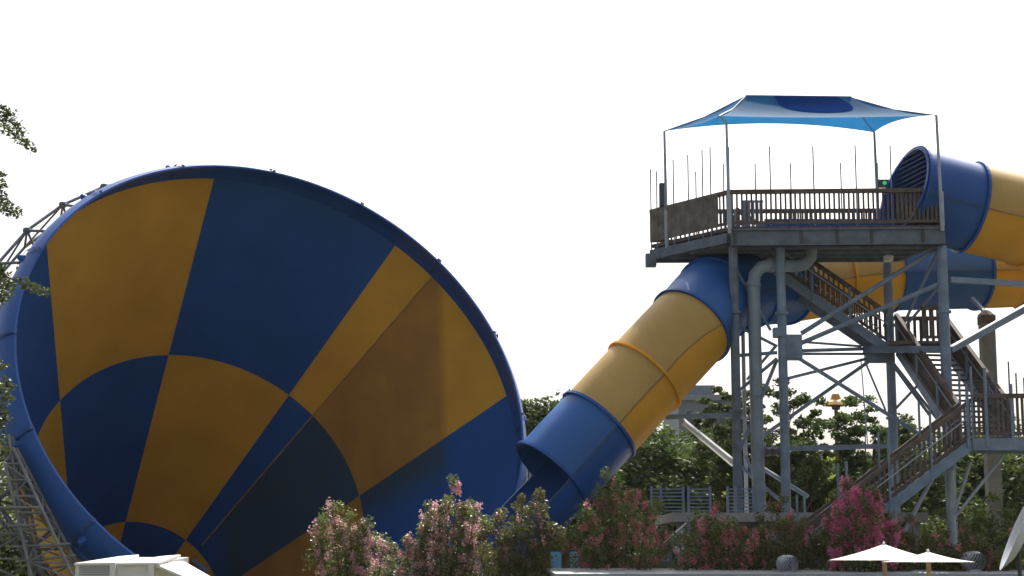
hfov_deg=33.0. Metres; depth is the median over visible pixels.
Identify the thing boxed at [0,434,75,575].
support frame
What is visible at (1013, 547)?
patio umbrella
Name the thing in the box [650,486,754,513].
louvre fence
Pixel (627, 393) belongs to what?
tube slide
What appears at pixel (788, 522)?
crape myrtle
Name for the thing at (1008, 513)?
green shrub
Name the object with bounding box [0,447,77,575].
support frame
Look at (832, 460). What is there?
broadleaf tree
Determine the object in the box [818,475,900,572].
crape myrtle
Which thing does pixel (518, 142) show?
sky
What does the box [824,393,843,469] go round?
lamp post
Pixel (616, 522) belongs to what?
crape myrtle
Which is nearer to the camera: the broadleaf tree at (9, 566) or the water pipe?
the water pipe
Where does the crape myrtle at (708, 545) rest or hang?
on the ground
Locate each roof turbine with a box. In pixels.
[776,555,797,571]
[960,551,985,571]
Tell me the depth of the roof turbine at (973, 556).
48.40 m
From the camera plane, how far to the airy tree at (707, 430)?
99.52 m
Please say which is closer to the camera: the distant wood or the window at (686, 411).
the distant wood
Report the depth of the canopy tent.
42.97 m
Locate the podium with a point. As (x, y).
(679, 520)
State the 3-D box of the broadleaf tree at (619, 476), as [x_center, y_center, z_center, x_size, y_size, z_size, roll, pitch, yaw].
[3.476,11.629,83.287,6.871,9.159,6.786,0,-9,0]
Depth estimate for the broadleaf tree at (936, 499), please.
77.68 m
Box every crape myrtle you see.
[301,497,418,575]
[400,473,494,575]
[463,487,568,575]
[559,466,674,569]
[669,500,771,569]
[742,492,831,569]
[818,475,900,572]
[891,514,966,571]
[922,515,1011,570]
[985,522,1023,569]
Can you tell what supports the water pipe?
on the ground
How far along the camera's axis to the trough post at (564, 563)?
52.25 m
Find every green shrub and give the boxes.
[595,509,676,567]
[919,507,946,565]
[943,491,1005,555]
[981,507,1023,560]
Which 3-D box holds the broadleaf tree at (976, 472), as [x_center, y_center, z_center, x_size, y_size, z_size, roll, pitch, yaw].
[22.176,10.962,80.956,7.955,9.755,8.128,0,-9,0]
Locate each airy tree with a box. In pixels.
[672,411,720,447]
[686,385,779,512]
[719,377,839,512]
[791,413,840,512]
[823,395,918,525]
[875,425,927,563]
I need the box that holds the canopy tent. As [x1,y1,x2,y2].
[74,554,208,575]
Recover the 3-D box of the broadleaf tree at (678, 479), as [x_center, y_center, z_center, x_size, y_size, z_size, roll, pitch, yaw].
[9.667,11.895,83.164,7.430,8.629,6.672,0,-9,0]
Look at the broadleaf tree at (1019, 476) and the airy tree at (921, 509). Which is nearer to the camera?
the airy tree at (921, 509)
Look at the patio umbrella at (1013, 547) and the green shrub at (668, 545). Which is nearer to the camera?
the patio umbrella at (1013, 547)
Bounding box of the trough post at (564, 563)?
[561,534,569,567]
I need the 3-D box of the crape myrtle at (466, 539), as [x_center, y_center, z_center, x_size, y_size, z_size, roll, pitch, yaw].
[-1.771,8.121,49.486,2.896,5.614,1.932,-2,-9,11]
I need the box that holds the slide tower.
[645,145,1023,567]
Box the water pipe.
[746,249,816,566]
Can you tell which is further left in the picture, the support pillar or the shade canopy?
the shade canopy
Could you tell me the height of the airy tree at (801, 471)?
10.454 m
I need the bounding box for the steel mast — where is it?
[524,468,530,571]
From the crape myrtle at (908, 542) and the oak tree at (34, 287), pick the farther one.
the crape myrtle at (908, 542)
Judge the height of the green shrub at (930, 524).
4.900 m
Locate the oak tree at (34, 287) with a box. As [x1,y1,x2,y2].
[0,104,50,465]
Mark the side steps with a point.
(672, 556)
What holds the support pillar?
on the ground
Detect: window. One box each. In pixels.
[685,410,694,422]
[717,418,725,426]
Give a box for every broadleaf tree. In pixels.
[0,475,38,575]
[482,389,569,575]
[537,463,649,574]
[602,422,698,563]
[637,448,730,564]
[654,422,717,476]
[720,473,835,512]
[825,456,848,495]
[835,425,979,550]
[921,434,980,468]
[927,423,1023,550]
[970,414,1023,512]
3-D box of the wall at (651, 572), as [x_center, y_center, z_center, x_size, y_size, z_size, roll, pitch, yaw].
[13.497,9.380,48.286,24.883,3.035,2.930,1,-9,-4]
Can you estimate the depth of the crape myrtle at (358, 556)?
48.98 m
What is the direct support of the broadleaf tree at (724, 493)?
on the ground
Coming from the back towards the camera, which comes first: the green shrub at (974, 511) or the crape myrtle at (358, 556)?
the green shrub at (974, 511)
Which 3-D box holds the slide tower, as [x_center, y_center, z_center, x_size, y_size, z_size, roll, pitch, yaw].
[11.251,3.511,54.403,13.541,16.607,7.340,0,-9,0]
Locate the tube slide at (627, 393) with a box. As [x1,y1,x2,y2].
[488,145,1023,558]
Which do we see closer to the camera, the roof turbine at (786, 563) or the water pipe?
the roof turbine at (786, 563)
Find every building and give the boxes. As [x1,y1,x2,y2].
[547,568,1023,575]
[664,385,741,442]
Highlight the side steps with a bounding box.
[651,520,689,567]
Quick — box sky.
[0,0,1023,521]
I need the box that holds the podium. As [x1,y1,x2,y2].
[655,513,927,567]
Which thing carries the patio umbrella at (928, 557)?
on the ground
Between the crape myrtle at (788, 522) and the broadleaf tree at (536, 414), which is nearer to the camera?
the crape myrtle at (788, 522)
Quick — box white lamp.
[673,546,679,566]
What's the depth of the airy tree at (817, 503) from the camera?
69.17 m
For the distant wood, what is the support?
on the ground
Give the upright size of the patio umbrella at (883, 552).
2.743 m
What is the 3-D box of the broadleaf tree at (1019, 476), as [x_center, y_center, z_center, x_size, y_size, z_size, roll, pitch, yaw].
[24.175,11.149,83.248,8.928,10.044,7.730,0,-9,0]
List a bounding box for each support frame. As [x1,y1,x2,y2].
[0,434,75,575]
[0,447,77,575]
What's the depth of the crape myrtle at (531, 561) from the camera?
49.15 m
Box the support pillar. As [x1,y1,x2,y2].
[970,297,1003,558]
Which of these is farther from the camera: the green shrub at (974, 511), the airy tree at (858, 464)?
the airy tree at (858, 464)
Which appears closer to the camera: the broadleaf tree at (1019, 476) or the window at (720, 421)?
the broadleaf tree at (1019, 476)
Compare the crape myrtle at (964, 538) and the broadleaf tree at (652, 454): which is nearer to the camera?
the crape myrtle at (964, 538)
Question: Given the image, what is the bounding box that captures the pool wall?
[550,547,582,575]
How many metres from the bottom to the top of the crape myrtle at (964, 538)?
4.412 m
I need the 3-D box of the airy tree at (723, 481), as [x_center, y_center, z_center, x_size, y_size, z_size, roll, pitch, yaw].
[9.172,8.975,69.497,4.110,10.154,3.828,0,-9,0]
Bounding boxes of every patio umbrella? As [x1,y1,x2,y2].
[829,541,916,575]
[882,549,974,575]
[999,507,1023,575]
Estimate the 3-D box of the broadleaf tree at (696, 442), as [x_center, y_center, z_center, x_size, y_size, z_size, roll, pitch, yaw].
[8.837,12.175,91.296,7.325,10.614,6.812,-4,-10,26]
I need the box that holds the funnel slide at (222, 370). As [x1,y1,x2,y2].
[0,163,527,575]
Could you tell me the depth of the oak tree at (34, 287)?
13.68 m
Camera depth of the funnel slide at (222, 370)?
64.77 m
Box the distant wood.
[0,450,855,575]
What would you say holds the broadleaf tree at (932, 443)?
on the ground
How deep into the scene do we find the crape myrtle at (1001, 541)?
49.50 m
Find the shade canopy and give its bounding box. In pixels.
[663,94,944,247]

